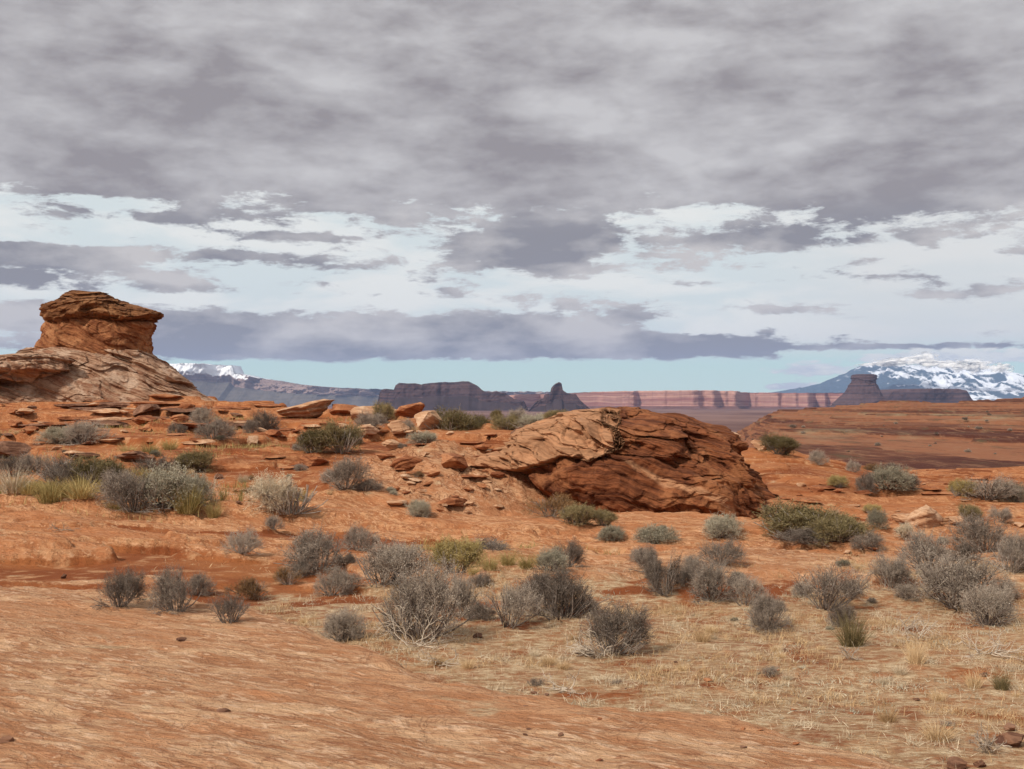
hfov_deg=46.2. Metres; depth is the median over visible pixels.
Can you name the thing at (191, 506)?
grass tussock
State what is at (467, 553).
shrub
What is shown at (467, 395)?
mesa
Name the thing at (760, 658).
dry grass
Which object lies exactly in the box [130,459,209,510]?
shrub
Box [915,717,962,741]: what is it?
grass tussock
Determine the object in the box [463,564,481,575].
grass tussock
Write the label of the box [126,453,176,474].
shrub
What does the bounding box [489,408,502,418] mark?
shrub
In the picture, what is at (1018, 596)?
shrub
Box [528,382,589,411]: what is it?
pinnacle butte
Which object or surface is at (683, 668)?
grass tussock
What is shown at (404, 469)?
stone
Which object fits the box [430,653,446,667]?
grass tussock
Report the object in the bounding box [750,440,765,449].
boulder
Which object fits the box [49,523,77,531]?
dead branch
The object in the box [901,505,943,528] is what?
boulder
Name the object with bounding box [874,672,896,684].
grass tussock
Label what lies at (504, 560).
grass tussock
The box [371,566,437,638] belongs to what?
shrub
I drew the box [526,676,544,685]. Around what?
shrub
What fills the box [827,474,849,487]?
shrub
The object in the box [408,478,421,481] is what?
stone
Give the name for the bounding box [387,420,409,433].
boulder
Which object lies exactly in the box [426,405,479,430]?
shrub
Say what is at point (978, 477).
flat rock
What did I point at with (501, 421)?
shrub
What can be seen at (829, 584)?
shrub
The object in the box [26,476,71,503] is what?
grass tussock
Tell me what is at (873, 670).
grass tussock
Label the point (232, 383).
distant mountain range
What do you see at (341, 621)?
shrub
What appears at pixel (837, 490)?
stone
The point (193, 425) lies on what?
flat rock
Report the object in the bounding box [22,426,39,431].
stone
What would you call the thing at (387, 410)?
shrub
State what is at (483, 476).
flat rock
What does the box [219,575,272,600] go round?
shrub
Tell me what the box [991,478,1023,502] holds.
shrub
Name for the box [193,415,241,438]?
shrub
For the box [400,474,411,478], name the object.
stone
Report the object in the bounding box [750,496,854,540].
shrub
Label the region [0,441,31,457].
boulder
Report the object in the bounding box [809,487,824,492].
flat rock
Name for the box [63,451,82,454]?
flat rock
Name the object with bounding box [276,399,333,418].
flat rock
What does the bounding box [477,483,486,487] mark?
stone
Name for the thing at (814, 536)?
shrub
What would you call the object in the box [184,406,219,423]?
shrub
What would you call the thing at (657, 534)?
shrub
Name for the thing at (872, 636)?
grass tussock
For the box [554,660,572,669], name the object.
grass tussock
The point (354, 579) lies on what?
shrub
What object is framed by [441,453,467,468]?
boulder
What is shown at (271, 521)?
shrub
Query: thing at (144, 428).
stone
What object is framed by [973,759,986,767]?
stone
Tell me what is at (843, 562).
shrub
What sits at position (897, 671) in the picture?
grass tussock
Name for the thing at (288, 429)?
stone
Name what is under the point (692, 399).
plateau
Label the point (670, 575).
shrub
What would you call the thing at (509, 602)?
shrub
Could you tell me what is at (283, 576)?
shrub
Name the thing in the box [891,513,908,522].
stone
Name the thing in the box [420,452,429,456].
stone
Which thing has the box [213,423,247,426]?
flat rock
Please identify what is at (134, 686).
ground
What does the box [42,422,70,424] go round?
flat rock
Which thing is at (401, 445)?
shrub
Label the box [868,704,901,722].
grass tussock
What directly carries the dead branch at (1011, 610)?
on the ground at (134, 686)
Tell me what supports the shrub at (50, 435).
on the ground at (134, 686)
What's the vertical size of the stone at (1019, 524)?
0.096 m
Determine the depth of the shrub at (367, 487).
28.08 m
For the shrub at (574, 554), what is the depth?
14.56 m
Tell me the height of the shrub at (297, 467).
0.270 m
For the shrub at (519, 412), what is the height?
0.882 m
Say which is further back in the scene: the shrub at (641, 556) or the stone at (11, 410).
the stone at (11, 410)
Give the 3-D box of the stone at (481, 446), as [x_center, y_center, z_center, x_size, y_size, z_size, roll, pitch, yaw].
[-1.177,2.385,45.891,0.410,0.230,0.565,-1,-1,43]
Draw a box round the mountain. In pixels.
[769,363,1023,399]
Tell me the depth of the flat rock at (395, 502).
27.27 m
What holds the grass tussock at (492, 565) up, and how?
on the ground at (134, 686)
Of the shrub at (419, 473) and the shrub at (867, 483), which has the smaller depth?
the shrub at (419, 473)
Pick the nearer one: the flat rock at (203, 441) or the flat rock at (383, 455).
the flat rock at (383, 455)
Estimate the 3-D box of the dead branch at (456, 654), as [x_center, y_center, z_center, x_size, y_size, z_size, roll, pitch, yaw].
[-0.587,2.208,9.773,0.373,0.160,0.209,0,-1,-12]
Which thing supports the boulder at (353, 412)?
on the ground at (134, 686)
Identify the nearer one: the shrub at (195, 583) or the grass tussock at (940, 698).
the grass tussock at (940, 698)
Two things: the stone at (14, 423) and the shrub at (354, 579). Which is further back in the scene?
the stone at (14, 423)
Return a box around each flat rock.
[28,424,49,426]
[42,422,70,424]
[54,403,89,407]
[58,416,104,419]
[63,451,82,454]
[71,407,120,410]
[72,452,99,458]
[80,420,124,424]
[85,410,128,413]
[89,417,133,420]
[92,400,113,402]
[93,402,130,406]
[96,408,119,413]
[97,439,118,441]
[116,451,154,460]
[128,401,176,404]
[132,404,160,415]
[148,394,181,397]
[160,407,212,411]
[166,433,197,435]
[177,423,208,427]
[180,439,214,444]
[212,406,250,408]
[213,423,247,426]
[254,404,284,407]
[262,455,284,457]
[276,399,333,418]
[278,466,295,469]
[302,424,320,426]
[329,404,358,413]
[360,424,379,434]
[375,453,394,458]
[386,500,407,504]
[433,497,466,505]
[458,475,480,476]
[460,442,484,444]
[472,475,488,478]
[474,444,490,449]
[780,497,799,499]
[791,498,822,502]
[808,485,836,489]
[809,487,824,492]
[854,489,872,493]
[920,487,940,489]
[921,492,939,494]
[937,492,955,494]
[969,476,987,480]
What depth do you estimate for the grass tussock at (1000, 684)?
9.05 m
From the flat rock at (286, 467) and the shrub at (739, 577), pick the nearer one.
the shrub at (739, 577)
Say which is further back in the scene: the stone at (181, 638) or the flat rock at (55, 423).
the flat rock at (55, 423)
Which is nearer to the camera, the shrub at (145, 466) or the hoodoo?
the shrub at (145, 466)
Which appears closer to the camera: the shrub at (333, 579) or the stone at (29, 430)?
the shrub at (333, 579)
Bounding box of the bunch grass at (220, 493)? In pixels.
[0,465,313,503]
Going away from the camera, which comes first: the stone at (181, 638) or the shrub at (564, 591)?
the stone at (181, 638)
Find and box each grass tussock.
[0,462,39,493]
[8,476,45,494]
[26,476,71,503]
[50,473,103,498]
[56,484,80,497]
[100,500,128,509]
[116,441,139,452]
[133,441,161,454]
[156,437,182,449]
[163,478,210,513]
[201,497,226,517]
[236,472,250,482]
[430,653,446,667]
[458,656,478,668]
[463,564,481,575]
[478,554,501,570]
[494,549,520,565]
[513,551,537,569]
[527,648,540,655]
[537,653,561,664]
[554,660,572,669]
[569,632,579,639]
[671,662,690,670]
[694,629,714,641]
[703,622,719,632]
[770,643,783,652]
[773,650,785,657]
[781,672,796,680]
[824,601,881,647]
[865,665,879,672]
[867,631,881,637]
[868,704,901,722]
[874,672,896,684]
[887,662,914,675]
[899,636,932,664]
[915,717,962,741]
[928,689,951,700]
[958,666,984,688]
[990,666,1020,690]
[1010,690,1022,696]
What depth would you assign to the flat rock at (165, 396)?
71.51 m
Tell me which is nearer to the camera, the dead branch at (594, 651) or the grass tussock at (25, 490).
the dead branch at (594, 651)
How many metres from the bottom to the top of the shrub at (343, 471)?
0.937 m
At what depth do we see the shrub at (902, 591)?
13.06 m
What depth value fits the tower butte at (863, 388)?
12880.26 m
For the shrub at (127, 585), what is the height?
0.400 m
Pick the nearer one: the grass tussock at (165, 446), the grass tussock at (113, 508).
the grass tussock at (113, 508)
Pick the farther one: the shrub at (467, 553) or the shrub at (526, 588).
the shrub at (467, 553)
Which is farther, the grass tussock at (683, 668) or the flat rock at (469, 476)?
the flat rock at (469, 476)
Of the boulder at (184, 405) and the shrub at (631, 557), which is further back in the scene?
the boulder at (184, 405)
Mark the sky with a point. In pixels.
(751, 196)
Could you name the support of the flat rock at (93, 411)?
on the ground at (134, 686)
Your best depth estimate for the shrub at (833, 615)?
11.68 m
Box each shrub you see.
[0,453,32,476]
[11,449,53,474]
[22,451,88,485]
[31,424,76,443]
[57,419,116,445]
[67,452,130,484]
[88,465,168,513]
[89,562,151,610]
[104,465,133,483]
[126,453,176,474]
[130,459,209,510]
[144,560,201,614]
[150,450,161,455]
[166,421,187,433]
[171,445,218,472]
[174,470,219,505]
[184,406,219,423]
[186,568,222,596]
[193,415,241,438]
[204,590,250,623]
[214,434,225,439]
[217,523,265,555]
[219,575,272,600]
[241,420,259,432]
[243,467,327,515]
[250,407,286,429]
[264,515,284,529]
[272,564,305,584]
[275,521,356,577]
[289,557,315,576]
[291,424,330,453]
[293,463,306,470]
[312,565,355,595]
[313,417,366,453]
[318,468,334,482]
[318,605,369,642]
[323,453,374,490]
[331,550,355,569]
[335,520,380,550]
[338,570,365,587]
[343,532,439,587]
[344,628,365,639]
[350,408,387,429]
[352,477,385,490]
[370,399,395,422]
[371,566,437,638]
[372,538,415,570]
[372,549,474,645]
[386,486,396,491]
[389,490,398,494]
[398,442,407,447]
[401,418,415,429]
[404,497,432,517]
[405,430,441,443]
[409,470,423,476]
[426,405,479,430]
[429,532,488,574]
[446,570,483,618]
[462,596,497,622]
[468,569,492,589]
[471,410,491,428]
[472,535,526,551]
[477,574,544,628]
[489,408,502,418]
[489,411,520,429]
[507,405,526,421]
[510,411,544,427]
[515,558,608,620]
[517,577,541,602]
[519,491,578,517]
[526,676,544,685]
[532,568,551,588]
[534,544,571,570]
[541,408,568,417]
[553,502,602,526]
[553,536,588,568]
[569,592,602,611]
[575,594,656,658]
[588,507,618,526]
[593,523,625,541]
[626,546,647,561]
[629,540,662,572]
[630,523,681,544]
[638,551,685,596]
[674,564,696,586]
[680,553,707,573]
[686,557,744,605]
[694,534,751,566]
[701,510,746,539]
[727,568,750,583]
[728,570,770,605]
[739,589,796,635]
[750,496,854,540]
[756,432,801,455]
[759,665,780,676]
[763,598,786,611]
[766,525,835,546]
[784,557,873,610]
[791,581,816,597]
[794,526,837,542]
[801,510,882,547]
[807,449,830,464]
[822,601,859,627]
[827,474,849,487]
[836,558,849,565]
[838,578,863,596]
[845,459,861,471]
[849,528,888,550]
[855,468,880,494]
[861,502,881,512]
[862,463,891,470]
[863,546,913,591]
[865,507,888,528]
[866,597,877,603]
[870,462,919,490]
[885,461,902,470]
[893,520,915,537]
[893,583,921,601]
[895,524,961,570]
[900,473,922,488]
[900,543,1015,612]
[919,564,954,586]
[937,544,956,560]
[939,719,953,725]
[941,509,1012,552]
[945,478,979,496]
[951,541,984,560]
[953,473,1023,501]
[953,576,1020,627]
[956,502,983,521]
[985,504,1013,523]
[986,523,1023,573]
[987,577,1023,600]
[988,539,1013,558]
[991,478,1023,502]
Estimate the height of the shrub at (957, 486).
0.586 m
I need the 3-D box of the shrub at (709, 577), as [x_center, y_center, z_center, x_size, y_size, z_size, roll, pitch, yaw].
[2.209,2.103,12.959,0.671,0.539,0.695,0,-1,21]
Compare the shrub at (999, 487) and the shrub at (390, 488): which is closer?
the shrub at (390, 488)
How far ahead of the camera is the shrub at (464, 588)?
12.15 m
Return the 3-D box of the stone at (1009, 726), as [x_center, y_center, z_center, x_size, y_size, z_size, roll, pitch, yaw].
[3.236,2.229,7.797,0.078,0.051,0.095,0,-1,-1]
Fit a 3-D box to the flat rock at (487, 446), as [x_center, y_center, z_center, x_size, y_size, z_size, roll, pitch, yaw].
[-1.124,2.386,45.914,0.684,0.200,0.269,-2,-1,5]
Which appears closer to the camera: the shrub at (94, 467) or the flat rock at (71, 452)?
the shrub at (94, 467)
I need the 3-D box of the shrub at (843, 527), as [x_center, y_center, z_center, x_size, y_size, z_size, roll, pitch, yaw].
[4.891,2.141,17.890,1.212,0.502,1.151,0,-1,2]
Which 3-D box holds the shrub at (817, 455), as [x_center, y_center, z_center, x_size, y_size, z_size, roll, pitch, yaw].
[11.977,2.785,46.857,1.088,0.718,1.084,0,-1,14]
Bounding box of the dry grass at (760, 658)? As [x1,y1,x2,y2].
[202,553,1023,768]
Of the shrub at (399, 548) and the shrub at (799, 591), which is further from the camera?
the shrub at (399, 548)
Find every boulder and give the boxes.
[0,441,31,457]
[131,415,157,424]
[170,414,190,422]
[177,403,194,408]
[227,421,237,429]
[300,455,328,465]
[350,406,398,420]
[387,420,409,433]
[390,455,422,468]
[393,402,424,417]
[414,410,441,429]
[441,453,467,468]
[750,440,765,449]
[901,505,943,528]
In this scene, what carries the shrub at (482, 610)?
on the ground at (134, 686)
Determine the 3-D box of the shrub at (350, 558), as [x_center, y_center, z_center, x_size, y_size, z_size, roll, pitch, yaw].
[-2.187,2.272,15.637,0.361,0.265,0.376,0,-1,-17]
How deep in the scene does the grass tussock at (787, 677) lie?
9.39 m
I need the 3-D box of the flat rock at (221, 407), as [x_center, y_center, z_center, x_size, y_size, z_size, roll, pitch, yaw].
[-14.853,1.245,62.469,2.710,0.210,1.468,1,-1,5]
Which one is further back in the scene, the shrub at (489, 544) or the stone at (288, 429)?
the stone at (288, 429)
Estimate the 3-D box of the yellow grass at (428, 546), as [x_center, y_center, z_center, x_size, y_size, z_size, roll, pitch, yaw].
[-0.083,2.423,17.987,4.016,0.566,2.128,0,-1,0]
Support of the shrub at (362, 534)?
on the ground at (134, 686)
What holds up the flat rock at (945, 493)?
on the ground at (134, 686)
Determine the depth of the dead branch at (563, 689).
8.88 m
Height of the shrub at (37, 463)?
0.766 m
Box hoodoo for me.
[0,290,215,403]
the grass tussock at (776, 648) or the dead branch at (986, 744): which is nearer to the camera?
the dead branch at (986, 744)
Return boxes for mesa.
[377,381,527,410]
[880,388,972,402]
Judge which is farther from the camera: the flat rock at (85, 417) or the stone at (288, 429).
the flat rock at (85, 417)
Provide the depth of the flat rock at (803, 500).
29.65 m
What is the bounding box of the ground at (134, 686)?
[0,396,1023,768]
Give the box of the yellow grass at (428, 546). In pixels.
[380,534,635,554]
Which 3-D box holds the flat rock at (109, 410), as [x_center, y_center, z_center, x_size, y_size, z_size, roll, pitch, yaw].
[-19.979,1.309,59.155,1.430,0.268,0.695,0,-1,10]
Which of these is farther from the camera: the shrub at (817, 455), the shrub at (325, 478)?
the shrub at (817, 455)
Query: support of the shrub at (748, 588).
on the ground at (134, 686)
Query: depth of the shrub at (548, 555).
13.91 m
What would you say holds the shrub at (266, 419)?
on the ground at (134, 686)
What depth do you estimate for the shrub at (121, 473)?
25.56 m
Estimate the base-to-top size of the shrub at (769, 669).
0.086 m
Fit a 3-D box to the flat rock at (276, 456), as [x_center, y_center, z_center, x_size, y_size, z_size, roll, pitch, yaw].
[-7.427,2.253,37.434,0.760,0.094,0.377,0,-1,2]
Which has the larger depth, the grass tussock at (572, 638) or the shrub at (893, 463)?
the shrub at (893, 463)
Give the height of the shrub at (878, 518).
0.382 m
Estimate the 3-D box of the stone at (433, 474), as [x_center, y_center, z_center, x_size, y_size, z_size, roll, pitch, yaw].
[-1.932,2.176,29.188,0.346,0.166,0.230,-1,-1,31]
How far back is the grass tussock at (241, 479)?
32.54 m
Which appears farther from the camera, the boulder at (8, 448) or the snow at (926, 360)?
the snow at (926, 360)
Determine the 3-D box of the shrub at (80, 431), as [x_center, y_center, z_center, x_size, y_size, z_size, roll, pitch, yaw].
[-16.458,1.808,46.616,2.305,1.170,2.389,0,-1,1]
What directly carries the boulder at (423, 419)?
on the ground at (134, 686)
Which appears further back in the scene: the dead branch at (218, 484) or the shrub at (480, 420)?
the shrub at (480, 420)
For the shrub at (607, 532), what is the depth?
20.23 m
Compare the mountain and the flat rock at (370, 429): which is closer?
the flat rock at (370, 429)
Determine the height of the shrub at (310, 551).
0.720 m
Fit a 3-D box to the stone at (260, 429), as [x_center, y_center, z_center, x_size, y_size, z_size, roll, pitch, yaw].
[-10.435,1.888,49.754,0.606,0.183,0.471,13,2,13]
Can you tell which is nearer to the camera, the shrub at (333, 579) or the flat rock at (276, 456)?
the shrub at (333, 579)
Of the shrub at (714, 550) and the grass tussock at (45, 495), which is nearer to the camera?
the shrub at (714, 550)
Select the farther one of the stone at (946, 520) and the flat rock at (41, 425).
the flat rock at (41, 425)
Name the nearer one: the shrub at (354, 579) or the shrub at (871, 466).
the shrub at (354, 579)
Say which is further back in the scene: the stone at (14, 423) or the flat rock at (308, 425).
the stone at (14, 423)
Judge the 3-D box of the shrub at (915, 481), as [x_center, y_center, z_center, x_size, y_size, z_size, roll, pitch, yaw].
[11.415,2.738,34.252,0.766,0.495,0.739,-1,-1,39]
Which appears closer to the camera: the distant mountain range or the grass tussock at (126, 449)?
the grass tussock at (126, 449)
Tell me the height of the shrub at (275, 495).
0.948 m
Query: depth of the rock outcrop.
28.64 m
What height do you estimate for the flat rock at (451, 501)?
0.214 m
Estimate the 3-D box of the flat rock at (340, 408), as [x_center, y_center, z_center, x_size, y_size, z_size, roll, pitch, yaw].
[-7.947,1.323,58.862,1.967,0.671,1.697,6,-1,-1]
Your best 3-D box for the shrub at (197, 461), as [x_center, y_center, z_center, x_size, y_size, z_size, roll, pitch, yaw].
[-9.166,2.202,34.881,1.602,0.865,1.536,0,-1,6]
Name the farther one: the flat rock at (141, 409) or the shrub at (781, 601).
the flat rock at (141, 409)
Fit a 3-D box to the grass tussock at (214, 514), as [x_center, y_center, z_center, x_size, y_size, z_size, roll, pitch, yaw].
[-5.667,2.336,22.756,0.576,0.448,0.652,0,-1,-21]
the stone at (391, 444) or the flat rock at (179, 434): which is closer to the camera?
the stone at (391, 444)
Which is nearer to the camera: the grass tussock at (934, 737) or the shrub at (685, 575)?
the grass tussock at (934, 737)
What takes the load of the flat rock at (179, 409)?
on the ground at (134, 686)
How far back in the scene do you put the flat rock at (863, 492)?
33.50 m
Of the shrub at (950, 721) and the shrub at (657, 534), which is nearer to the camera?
the shrub at (950, 721)
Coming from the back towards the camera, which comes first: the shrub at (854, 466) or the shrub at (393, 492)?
the shrub at (854, 466)
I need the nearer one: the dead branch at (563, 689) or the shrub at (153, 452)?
the dead branch at (563, 689)
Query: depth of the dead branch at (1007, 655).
10.15 m
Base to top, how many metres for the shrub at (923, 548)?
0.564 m
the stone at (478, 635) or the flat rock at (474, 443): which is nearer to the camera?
the stone at (478, 635)
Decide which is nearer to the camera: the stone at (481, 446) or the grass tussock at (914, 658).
the grass tussock at (914, 658)
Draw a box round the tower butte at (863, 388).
[829,374,887,406]
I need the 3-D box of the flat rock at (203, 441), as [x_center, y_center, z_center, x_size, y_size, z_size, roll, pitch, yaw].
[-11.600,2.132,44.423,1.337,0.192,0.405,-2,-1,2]
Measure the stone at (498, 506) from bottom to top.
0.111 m
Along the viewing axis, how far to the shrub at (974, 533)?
16.99 m
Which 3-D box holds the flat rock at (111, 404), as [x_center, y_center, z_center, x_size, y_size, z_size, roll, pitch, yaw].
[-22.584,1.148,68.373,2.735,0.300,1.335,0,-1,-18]
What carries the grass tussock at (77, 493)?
on the ground at (134, 686)
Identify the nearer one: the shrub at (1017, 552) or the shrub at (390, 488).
the shrub at (1017, 552)
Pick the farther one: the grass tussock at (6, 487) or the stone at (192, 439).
the stone at (192, 439)
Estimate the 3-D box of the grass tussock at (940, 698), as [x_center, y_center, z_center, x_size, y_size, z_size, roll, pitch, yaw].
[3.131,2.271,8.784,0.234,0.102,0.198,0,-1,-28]
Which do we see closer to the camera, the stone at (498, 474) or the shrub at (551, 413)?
the stone at (498, 474)
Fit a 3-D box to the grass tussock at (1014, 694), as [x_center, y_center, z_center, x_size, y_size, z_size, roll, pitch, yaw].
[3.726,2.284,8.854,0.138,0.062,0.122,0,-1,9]
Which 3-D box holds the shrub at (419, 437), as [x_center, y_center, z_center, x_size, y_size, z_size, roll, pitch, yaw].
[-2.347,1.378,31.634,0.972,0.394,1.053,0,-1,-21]
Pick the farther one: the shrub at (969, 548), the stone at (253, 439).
the stone at (253, 439)
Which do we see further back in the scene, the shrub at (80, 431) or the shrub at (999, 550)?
the shrub at (80, 431)
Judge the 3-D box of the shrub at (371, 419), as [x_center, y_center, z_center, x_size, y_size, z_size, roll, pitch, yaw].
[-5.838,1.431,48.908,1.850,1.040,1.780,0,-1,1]
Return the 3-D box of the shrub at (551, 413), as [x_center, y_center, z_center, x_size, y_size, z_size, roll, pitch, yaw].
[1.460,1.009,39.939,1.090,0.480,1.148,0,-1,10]
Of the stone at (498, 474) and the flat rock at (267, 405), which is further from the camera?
the flat rock at (267, 405)
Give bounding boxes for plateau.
[509,390,842,408]
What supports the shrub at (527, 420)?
on the ground at (134, 686)
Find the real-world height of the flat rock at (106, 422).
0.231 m
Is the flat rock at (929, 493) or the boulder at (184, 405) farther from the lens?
the boulder at (184, 405)
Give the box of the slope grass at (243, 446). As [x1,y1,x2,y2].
[0,413,407,522]
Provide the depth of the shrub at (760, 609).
11.54 m
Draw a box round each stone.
[0,736,13,742]
[7,409,17,413]
[8,419,21,426]
[17,408,34,413]
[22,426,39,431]
[24,426,36,433]
[138,427,149,430]
[176,637,186,640]
[189,437,201,441]
[215,473,223,478]
[217,708,230,711]
[230,413,242,416]
[247,435,258,445]
[254,427,266,431]
[265,429,281,435]
[279,428,294,430]
[381,439,400,449]
[395,468,409,470]
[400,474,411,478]
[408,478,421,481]
[418,489,426,492]
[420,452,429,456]
[427,470,439,476]
[473,633,481,637]
[475,444,487,449]
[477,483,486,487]
[490,471,504,477]
[493,504,503,507]
[796,483,805,486]
[832,488,843,492]
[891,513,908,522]
[942,516,962,523]
[947,756,966,768]
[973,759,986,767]
[994,732,1023,746]
[1003,722,1015,730]
[1014,522,1023,527]
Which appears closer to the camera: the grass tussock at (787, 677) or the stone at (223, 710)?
the stone at (223, 710)
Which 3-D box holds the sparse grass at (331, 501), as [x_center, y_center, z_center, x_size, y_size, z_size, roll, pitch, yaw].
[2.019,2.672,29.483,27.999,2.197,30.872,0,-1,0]
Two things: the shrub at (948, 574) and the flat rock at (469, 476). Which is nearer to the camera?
the shrub at (948, 574)
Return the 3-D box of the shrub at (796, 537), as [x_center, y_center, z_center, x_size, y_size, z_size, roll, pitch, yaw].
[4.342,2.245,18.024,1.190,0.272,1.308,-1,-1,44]
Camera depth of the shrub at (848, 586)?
13.14 m
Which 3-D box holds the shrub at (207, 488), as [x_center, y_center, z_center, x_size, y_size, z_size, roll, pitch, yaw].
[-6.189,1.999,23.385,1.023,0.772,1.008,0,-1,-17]
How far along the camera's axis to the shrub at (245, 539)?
16.53 m
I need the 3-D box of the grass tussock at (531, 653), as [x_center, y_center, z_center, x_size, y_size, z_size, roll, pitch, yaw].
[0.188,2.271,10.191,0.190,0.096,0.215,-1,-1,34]
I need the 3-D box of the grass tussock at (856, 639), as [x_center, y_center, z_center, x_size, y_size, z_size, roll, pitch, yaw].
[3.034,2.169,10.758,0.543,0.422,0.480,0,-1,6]
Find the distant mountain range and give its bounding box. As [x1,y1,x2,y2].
[170,363,549,405]
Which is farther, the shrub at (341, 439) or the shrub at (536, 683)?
the shrub at (341, 439)
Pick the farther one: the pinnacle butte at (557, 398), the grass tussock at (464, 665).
the pinnacle butte at (557, 398)
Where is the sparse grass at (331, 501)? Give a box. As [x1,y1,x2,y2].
[6,446,921,570]
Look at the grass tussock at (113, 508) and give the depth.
22.89 m
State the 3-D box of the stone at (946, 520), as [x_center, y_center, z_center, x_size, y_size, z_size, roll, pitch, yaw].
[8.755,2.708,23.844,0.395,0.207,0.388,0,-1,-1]
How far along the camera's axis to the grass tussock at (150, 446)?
37.47 m
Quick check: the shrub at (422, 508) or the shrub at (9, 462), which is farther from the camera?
the shrub at (9, 462)
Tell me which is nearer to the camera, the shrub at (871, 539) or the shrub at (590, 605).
the shrub at (590, 605)
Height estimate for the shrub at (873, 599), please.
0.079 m
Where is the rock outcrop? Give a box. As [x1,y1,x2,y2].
[475,407,778,518]
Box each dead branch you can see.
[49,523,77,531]
[210,476,230,494]
[369,602,466,651]
[416,648,460,667]
[541,666,583,696]
[561,627,630,657]
[837,644,863,659]
[890,609,940,643]
[895,610,925,630]
[948,626,1023,659]
[967,723,1012,751]
[981,603,1023,616]
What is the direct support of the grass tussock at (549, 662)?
on the ground at (134, 686)
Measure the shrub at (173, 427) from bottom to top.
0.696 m
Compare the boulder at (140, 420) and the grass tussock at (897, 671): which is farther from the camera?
the boulder at (140, 420)
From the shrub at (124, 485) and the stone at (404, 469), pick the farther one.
the stone at (404, 469)
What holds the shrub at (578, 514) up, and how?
on the ground at (134, 686)
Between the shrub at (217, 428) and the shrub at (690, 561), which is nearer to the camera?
the shrub at (690, 561)
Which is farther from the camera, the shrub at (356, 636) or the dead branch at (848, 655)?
the shrub at (356, 636)
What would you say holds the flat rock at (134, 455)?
on the ground at (134, 686)
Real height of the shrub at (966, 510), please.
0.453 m
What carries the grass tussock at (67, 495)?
on the ground at (134, 686)
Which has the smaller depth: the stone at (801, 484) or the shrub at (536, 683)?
the shrub at (536, 683)
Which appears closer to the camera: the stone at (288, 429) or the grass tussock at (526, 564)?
the grass tussock at (526, 564)
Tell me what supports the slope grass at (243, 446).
on the ground at (134, 686)
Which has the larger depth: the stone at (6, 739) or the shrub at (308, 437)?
the shrub at (308, 437)
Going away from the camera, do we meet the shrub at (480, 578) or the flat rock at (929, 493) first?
the shrub at (480, 578)
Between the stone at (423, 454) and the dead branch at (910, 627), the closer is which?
the dead branch at (910, 627)
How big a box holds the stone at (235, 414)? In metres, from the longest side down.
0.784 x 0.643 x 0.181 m
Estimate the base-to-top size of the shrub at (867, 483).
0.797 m
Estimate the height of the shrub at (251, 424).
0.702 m
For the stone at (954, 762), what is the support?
on the ground at (134, 686)
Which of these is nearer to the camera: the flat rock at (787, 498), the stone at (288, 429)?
the flat rock at (787, 498)
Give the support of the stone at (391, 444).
on the ground at (134, 686)
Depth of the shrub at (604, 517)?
21.40 m
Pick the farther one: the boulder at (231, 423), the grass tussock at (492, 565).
the boulder at (231, 423)
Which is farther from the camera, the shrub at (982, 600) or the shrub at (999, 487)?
the shrub at (999, 487)
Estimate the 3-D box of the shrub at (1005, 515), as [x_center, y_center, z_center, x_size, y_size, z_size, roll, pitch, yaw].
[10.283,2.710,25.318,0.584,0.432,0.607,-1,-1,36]
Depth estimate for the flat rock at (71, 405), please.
67.93 m
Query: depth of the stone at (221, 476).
33.16 m
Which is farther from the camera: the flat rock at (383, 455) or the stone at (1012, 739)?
the flat rock at (383, 455)
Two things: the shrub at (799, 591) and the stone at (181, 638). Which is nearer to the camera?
the stone at (181, 638)
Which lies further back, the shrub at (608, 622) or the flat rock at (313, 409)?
the flat rock at (313, 409)
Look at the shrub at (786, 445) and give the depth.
48.27 m
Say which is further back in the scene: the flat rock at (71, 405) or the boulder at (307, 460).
the flat rock at (71, 405)
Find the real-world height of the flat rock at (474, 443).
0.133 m
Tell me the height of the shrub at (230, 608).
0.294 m
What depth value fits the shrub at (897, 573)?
13.55 m
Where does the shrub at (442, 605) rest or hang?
on the ground at (134, 686)
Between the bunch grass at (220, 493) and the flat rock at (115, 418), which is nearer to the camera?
the bunch grass at (220, 493)
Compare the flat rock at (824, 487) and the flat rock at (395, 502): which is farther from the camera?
the flat rock at (824, 487)
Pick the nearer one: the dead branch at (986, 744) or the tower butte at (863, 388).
the dead branch at (986, 744)
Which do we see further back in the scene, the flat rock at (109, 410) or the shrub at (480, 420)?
the flat rock at (109, 410)
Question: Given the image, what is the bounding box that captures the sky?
[0,0,1023,392]
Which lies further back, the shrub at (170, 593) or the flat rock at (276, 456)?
the flat rock at (276, 456)
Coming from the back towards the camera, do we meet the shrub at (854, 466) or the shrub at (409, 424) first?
the shrub at (409, 424)
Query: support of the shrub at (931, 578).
on the ground at (134, 686)
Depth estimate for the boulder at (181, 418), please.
54.88 m
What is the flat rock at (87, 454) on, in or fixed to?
on the ground at (134, 686)
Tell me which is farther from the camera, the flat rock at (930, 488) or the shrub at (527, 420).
the shrub at (527, 420)
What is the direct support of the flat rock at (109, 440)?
on the ground at (134, 686)
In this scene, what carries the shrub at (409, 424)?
on the ground at (134, 686)
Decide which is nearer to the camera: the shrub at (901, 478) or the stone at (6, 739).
the stone at (6, 739)

